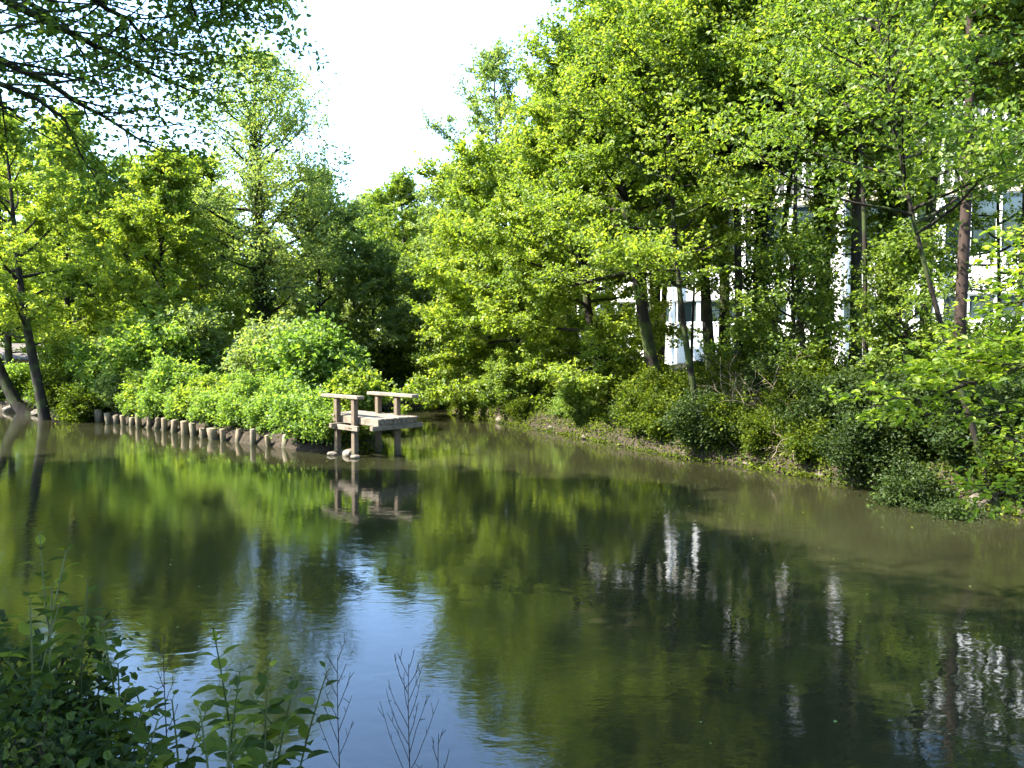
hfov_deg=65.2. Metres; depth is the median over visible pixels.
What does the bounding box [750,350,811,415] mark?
understorey bush
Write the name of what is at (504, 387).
trailing bush
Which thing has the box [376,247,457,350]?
holly tree
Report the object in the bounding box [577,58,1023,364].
office building
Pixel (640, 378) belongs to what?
bank bush
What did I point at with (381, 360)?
bank bush
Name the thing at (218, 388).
waterside shrub
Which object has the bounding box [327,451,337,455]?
rock
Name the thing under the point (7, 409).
rock
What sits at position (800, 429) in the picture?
trailing bush
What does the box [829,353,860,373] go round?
bank bush
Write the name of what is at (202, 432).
wooden piling
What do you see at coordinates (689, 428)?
trailing bush
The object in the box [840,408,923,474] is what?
trailing bush
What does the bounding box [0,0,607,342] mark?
sky
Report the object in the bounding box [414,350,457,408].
bank bush
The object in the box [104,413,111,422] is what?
wooden piling
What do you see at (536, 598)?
water
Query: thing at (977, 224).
young alder
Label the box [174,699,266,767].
nettle plant
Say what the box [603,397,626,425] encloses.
trailing bush
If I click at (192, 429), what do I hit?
wooden piling
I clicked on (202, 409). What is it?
waterside shrub
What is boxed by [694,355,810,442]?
brushwood
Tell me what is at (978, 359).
hornbeam tree
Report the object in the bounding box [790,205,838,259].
window
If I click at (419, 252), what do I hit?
background tree
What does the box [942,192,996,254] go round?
window
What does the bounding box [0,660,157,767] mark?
bramble bush
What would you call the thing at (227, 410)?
waterside shrub
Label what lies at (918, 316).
window
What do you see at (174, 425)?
wooden piling
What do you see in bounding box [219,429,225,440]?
wooden piling
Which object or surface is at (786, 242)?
young alder
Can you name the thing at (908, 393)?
bank bush
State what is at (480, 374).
bank bush
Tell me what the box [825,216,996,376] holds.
young alder
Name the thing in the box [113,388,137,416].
waterside shrub
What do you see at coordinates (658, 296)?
alder tree
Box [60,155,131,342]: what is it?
yew tree
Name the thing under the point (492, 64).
birch tree
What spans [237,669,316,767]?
nettle plant
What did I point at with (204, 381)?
waterside shrub
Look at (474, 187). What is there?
sycamore tree
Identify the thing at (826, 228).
alder tree
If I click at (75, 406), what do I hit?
waterside shrub
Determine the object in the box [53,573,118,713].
nettle plant
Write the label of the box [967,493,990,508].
rock
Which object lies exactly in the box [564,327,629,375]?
bank bush
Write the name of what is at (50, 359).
waterside shrub
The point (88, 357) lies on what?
waterside shrub
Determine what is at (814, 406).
bank bush
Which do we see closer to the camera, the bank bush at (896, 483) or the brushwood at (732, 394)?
the bank bush at (896, 483)
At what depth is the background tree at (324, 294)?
62.01 m
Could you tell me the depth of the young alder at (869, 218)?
25.55 m
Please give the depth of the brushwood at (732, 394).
21.54 m
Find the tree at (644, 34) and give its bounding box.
[564,0,898,366]
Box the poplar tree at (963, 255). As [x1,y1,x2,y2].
[849,0,1023,372]
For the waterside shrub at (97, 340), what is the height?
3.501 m
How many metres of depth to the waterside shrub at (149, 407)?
28.50 m
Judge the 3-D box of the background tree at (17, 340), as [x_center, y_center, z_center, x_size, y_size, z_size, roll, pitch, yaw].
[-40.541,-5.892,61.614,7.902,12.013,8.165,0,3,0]
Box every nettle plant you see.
[0,592,74,760]
[10,525,96,717]
[13,576,88,725]
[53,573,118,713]
[74,682,162,767]
[82,621,171,761]
[96,656,147,761]
[116,683,171,766]
[129,708,182,767]
[150,689,225,767]
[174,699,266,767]
[190,623,261,767]
[201,665,264,767]
[212,715,268,767]
[230,712,303,767]
[232,659,290,767]
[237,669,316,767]
[274,661,339,767]
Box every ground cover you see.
[333,389,1023,517]
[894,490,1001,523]
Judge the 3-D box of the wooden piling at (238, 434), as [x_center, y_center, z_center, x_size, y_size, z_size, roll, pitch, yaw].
[-8.470,2.043,24.732,0.190,1.328,0.333,0,3,0]
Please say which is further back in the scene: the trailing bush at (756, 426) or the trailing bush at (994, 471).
the trailing bush at (756, 426)
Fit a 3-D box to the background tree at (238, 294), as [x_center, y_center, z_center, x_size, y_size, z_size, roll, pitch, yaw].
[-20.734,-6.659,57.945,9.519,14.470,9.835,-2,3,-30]
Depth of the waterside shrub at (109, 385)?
30.85 m
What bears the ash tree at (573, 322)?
on the ground at (276, 441)
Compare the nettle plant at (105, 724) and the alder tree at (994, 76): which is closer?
the nettle plant at (105, 724)
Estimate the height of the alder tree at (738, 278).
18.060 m
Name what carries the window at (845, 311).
in the office building
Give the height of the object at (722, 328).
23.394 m
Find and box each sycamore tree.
[387,124,597,414]
[410,211,557,391]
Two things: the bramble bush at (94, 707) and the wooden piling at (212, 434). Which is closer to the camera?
the bramble bush at (94, 707)
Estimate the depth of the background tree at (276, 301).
60.30 m
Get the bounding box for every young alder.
[636,156,771,362]
[718,201,861,381]
[784,111,938,358]
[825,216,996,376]
[832,105,973,291]
[908,18,1022,327]
[913,2,1023,330]
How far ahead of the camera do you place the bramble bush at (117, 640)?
2.86 m
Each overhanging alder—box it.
[515,0,796,402]
[647,0,900,359]
[693,0,1023,511]
[741,0,963,365]
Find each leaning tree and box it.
[0,111,107,419]
[0,211,84,414]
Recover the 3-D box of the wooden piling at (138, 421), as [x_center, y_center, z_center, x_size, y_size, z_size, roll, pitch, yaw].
[-13.599,1.781,29.196,0.233,1.409,0.280,0,3,0]
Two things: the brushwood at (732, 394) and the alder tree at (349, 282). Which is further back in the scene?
the alder tree at (349, 282)
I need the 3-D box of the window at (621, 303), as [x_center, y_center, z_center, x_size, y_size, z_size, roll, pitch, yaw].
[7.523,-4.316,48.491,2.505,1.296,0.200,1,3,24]
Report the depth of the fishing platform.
21.68 m
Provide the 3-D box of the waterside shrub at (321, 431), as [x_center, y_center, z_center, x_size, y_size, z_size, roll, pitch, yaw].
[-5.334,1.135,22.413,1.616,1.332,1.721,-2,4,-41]
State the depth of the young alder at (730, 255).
26.99 m
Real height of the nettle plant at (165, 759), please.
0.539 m
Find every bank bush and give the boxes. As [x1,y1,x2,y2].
[357,326,418,389]
[375,324,440,386]
[400,337,454,393]
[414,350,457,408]
[446,339,499,386]
[473,357,510,392]
[512,332,565,394]
[541,351,608,395]
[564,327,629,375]
[602,347,673,401]
[622,365,682,401]
[658,361,705,405]
[690,387,763,448]
[693,353,704,372]
[706,365,755,405]
[712,316,799,373]
[731,346,792,405]
[771,362,894,432]
[773,336,858,417]
[794,405,939,487]
[828,353,928,420]
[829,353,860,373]
[836,357,1000,465]
[851,320,940,369]
[858,453,976,508]
[901,380,1003,471]
[916,366,1023,466]
[929,305,1023,386]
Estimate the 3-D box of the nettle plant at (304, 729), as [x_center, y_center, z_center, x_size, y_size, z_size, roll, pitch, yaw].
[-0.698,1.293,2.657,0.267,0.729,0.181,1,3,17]
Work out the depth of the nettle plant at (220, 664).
2.84 m
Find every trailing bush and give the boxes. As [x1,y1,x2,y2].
[449,382,483,413]
[471,388,497,407]
[478,346,546,415]
[501,390,540,423]
[543,393,568,418]
[554,375,611,425]
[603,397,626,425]
[606,359,682,436]
[628,390,689,440]
[650,382,742,453]
[734,389,801,455]
[775,414,839,470]
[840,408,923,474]
[966,406,1023,497]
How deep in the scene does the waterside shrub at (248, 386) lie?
25.63 m
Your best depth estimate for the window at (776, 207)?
45.00 m
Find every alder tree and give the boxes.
[125,26,363,339]
[265,165,382,338]
[532,0,746,363]
[616,0,834,377]
[696,0,999,365]
[715,2,1016,338]
[777,118,931,367]
[819,0,1019,352]
[917,6,1022,118]
[953,0,1023,299]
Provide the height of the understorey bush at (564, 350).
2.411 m
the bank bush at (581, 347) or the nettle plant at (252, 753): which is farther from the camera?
the bank bush at (581, 347)
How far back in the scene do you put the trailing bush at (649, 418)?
22.30 m
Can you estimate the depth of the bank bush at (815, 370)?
20.17 m
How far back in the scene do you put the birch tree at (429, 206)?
45.75 m
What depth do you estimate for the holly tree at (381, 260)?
43.58 m
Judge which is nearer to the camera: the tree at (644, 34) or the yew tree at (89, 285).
the tree at (644, 34)
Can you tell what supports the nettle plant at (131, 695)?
on the ground at (276, 441)
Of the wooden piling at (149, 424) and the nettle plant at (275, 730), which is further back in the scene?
the wooden piling at (149, 424)
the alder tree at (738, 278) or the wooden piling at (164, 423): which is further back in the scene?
the wooden piling at (164, 423)
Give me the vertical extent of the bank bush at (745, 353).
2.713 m
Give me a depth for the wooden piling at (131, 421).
29.63 m
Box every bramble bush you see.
[0,608,158,762]
[0,644,172,767]
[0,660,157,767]
[0,677,106,767]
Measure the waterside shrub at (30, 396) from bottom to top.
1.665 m
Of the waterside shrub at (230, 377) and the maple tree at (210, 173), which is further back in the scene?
the maple tree at (210, 173)
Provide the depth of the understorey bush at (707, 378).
22.70 m
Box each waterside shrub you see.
[0,359,23,399]
[2,359,30,396]
[13,347,78,409]
[22,373,55,407]
[36,333,93,374]
[49,363,113,423]
[60,334,117,391]
[79,321,123,365]
[82,376,113,408]
[90,364,130,412]
[95,299,227,404]
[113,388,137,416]
[115,367,152,414]
[123,383,172,419]
[135,296,238,379]
[141,348,209,408]
[158,391,192,421]
[169,371,233,417]
[179,384,227,426]
[205,381,232,405]
[209,389,252,428]
[214,370,241,384]
[216,308,313,382]
[225,365,277,404]
[233,390,286,435]
[245,306,373,399]
[251,374,310,405]
[256,382,342,443]
[291,401,350,445]
[311,364,393,411]
[350,340,371,372]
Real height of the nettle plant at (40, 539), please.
1.042 m
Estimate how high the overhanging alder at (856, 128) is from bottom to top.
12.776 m
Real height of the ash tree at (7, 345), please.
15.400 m
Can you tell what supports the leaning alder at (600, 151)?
on the ground at (276, 441)
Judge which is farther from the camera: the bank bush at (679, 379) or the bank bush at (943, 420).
the bank bush at (679, 379)
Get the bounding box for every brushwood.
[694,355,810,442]
[696,352,768,411]
[763,418,795,458]
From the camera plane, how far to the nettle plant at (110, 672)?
2.69 m
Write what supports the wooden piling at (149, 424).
on the ground at (276, 441)
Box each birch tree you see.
[396,157,481,343]
[417,33,535,311]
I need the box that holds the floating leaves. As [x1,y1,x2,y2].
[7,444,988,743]
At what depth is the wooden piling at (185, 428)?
26.65 m
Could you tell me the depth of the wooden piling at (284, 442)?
23.34 m
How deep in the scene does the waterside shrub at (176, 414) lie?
27.50 m
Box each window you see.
[616,302,648,317]
[666,301,697,322]
[698,300,733,322]
[705,211,743,262]
[743,207,789,260]
[743,299,788,320]
[788,297,836,320]
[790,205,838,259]
[837,297,880,319]
[838,201,883,258]
[902,298,940,319]
[908,199,942,236]
[941,294,996,319]
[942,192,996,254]
[1000,191,1022,252]
[1001,293,1023,318]
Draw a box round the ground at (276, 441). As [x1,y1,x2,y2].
[0,355,1023,516]
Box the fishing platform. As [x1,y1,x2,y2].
[321,391,422,454]
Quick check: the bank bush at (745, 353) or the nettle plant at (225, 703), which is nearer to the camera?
the nettle plant at (225, 703)
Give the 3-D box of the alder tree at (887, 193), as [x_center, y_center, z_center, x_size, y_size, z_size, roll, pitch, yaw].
[10.609,-9.923,25.054,10.755,20.797,8.253,0,3,0]
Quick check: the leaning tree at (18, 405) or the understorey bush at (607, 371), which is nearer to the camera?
the understorey bush at (607, 371)
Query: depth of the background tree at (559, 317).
58.43 m
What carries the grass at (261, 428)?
on the ground at (276, 441)
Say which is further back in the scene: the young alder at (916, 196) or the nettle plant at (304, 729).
the young alder at (916, 196)
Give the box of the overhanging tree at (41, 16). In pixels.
[0,0,337,218]
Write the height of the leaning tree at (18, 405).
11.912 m
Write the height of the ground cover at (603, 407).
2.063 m
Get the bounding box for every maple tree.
[72,137,254,351]
[150,148,272,354]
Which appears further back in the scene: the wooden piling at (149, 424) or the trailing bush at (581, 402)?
the wooden piling at (149, 424)
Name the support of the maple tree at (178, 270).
on the ground at (276, 441)
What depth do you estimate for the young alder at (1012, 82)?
18.64 m
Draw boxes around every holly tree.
[333,237,439,387]
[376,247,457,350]
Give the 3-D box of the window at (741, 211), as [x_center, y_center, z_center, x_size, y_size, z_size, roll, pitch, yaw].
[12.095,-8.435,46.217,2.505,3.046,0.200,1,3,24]
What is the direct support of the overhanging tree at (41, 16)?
on the ground at (276, 441)
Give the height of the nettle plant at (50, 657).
0.900 m
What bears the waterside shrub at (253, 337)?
on the ground at (276, 441)
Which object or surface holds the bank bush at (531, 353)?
on the ground at (276, 441)
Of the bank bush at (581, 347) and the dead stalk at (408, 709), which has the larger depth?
the bank bush at (581, 347)
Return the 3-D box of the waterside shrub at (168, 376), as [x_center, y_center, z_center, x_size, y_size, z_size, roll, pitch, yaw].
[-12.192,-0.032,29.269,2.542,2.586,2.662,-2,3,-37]
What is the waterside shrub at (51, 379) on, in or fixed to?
on the ground at (276, 441)
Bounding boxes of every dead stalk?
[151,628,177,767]
[317,634,353,767]
[379,648,438,767]
[415,730,449,767]
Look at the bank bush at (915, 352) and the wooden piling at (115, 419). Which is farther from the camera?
the wooden piling at (115, 419)
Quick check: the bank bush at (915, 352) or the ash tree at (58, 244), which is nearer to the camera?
the bank bush at (915, 352)
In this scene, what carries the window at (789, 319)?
in the office building
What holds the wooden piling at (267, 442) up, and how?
on the ground at (276, 441)
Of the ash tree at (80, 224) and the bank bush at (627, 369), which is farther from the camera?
the ash tree at (80, 224)
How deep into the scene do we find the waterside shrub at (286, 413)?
22.56 m
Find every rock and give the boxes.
[2,405,13,411]
[30,409,36,414]
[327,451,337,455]
[342,449,350,455]
[350,455,359,458]
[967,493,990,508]
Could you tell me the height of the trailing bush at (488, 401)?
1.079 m
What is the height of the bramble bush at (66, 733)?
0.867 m
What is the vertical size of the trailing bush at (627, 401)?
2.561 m
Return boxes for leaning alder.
[445,83,701,398]
[485,0,741,378]
[549,0,797,369]
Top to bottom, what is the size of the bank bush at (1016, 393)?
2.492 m
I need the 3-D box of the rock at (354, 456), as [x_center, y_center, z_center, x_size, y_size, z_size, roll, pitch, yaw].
[-4.165,1.942,21.246,0.218,0.136,0.240,2,3,29]
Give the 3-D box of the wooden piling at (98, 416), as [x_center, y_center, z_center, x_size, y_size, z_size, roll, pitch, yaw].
[-16.173,1.685,31.361,0.307,1.397,0.398,0,3,0]
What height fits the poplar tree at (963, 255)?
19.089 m
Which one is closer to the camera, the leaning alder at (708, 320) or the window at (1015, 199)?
the leaning alder at (708, 320)
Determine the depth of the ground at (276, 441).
22.96 m
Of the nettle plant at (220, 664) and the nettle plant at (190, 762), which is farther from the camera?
the nettle plant at (220, 664)
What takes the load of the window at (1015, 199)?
in the office building
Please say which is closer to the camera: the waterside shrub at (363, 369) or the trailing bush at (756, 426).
the trailing bush at (756, 426)
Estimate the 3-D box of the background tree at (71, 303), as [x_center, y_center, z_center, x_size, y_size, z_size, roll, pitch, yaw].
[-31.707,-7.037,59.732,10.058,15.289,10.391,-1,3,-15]
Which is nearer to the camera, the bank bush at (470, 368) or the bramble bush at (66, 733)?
the bramble bush at (66, 733)
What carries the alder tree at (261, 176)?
on the ground at (276, 441)
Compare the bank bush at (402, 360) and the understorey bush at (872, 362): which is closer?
the understorey bush at (872, 362)
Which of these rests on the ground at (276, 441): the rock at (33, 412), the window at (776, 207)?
the rock at (33, 412)
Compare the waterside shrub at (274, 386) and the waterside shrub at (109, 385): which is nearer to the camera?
the waterside shrub at (274, 386)
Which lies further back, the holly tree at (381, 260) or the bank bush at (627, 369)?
the holly tree at (381, 260)
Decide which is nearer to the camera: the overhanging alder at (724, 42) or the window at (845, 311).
the overhanging alder at (724, 42)
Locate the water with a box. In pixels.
[0,400,1023,767]
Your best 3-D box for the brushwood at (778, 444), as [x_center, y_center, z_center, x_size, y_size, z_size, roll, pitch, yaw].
[6.913,1.235,18.951,2.289,1.108,1.514,-1,3,-25]
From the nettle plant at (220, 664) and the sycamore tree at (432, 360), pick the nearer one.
the nettle plant at (220, 664)
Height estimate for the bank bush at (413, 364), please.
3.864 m
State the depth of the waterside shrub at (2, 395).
37.44 m
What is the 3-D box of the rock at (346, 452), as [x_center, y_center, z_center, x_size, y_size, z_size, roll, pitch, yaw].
[-4.441,1.892,21.832,0.378,0.253,0.501,-1,3,-10]
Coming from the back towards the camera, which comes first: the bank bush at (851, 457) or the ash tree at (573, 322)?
the ash tree at (573, 322)
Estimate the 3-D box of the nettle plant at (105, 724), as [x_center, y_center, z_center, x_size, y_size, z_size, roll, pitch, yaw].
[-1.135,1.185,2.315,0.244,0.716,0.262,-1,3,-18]
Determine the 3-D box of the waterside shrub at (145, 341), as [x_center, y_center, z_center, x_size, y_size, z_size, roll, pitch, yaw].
[-13.975,-1.145,31.902,4.486,4.564,4.698,2,4,38]
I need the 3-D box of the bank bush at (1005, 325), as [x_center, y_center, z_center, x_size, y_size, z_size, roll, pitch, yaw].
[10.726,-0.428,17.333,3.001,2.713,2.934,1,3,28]
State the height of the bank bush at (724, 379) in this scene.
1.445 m
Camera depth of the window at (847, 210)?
43.39 m
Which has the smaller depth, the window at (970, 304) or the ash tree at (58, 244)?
the window at (970, 304)
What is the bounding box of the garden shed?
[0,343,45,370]
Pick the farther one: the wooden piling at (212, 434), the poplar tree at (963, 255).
the wooden piling at (212, 434)
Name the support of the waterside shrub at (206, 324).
on the ground at (276, 441)
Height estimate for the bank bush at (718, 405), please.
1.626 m
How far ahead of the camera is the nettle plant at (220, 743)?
2.16 m
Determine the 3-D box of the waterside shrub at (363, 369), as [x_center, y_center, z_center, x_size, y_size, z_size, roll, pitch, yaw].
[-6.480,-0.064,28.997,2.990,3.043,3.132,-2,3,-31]
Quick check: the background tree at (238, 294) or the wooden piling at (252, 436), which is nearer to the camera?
the wooden piling at (252, 436)
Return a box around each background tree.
[0,334,24,342]
[17,204,135,341]
[204,188,278,371]
[230,230,292,359]
[274,232,361,344]
[343,187,395,349]
[394,229,429,343]
[500,233,572,338]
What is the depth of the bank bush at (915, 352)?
20.08 m
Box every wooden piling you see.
[94,409,102,421]
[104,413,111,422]
[113,415,118,423]
[120,415,125,424]
[129,417,134,425]
[135,414,141,427]
[146,416,152,428]
[154,417,160,429]
[161,417,167,430]
[171,419,177,432]
[180,421,189,434]
[189,423,196,435]
[199,428,206,437]
[207,428,217,439]
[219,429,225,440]
[235,428,241,442]
[250,429,255,444]
[265,435,270,446]
[281,434,289,447]
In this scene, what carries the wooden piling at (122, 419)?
on the ground at (276, 441)
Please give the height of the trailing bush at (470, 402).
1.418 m
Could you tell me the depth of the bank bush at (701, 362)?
28.00 m
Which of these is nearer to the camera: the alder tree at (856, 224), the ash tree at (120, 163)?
the alder tree at (856, 224)
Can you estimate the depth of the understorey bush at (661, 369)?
25.23 m
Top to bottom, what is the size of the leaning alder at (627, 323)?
10.991 m
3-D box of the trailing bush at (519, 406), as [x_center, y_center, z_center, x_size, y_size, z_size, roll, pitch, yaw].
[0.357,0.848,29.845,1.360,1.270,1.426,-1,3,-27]
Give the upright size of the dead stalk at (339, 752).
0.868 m
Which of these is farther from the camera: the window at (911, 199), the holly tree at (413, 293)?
the holly tree at (413, 293)
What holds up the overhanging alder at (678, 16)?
on the ground at (276, 441)
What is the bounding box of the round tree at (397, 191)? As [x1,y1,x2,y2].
[353,164,432,335]
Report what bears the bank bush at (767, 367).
on the ground at (276, 441)
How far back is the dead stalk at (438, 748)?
2.56 m
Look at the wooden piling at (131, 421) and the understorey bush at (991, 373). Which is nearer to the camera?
the understorey bush at (991, 373)
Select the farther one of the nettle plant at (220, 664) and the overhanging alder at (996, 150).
the overhanging alder at (996, 150)
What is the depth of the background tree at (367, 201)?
66.39 m
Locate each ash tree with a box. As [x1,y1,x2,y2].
[0,102,130,345]
[0,103,60,367]
[4,112,98,346]
[61,150,168,344]
[141,145,245,306]
[510,16,636,342]
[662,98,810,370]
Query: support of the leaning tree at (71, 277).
on the ground at (276, 441)
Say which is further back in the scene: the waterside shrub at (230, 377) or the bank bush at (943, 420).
the waterside shrub at (230, 377)
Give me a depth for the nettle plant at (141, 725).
2.65 m
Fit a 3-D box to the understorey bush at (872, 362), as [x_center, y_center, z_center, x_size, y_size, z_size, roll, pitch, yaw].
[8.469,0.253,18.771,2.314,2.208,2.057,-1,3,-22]
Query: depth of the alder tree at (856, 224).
21.71 m
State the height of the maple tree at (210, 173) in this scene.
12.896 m
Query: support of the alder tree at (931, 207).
on the ground at (276, 441)
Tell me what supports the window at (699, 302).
in the office building
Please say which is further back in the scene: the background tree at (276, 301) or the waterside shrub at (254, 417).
the background tree at (276, 301)
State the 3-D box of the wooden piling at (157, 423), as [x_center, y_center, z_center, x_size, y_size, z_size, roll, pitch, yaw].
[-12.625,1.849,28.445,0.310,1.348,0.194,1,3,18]
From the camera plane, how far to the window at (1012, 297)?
40.43 m
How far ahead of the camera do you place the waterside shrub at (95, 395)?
31.44 m
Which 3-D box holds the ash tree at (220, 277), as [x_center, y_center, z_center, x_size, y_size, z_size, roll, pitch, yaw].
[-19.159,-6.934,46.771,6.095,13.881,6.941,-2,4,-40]
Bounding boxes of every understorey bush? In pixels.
[478,342,518,374]
[547,336,588,364]
[591,350,626,399]
[618,349,685,382]
[669,348,747,399]
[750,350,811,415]
[830,348,908,393]
[966,352,1023,402]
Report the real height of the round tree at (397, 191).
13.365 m
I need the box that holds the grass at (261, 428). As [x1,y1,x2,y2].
[0,367,967,466]
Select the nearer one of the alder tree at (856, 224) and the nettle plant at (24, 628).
the nettle plant at (24, 628)
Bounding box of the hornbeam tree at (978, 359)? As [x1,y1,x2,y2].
[818,226,1023,522]
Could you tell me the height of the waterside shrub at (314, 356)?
4.108 m
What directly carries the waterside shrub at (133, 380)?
on the ground at (276, 441)
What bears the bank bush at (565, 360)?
on the ground at (276, 441)
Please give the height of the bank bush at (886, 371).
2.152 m
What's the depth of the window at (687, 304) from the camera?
47.19 m
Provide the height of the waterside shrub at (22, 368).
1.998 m
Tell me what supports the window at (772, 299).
in the office building
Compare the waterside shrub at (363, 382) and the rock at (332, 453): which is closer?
the rock at (332, 453)
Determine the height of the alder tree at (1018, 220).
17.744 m
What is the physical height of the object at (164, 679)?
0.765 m
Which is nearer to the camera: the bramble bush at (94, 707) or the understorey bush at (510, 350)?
the bramble bush at (94, 707)
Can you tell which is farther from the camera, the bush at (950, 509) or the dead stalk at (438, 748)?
the bush at (950, 509)
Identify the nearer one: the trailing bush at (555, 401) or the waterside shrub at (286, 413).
the waterside shrub at (286, 413)

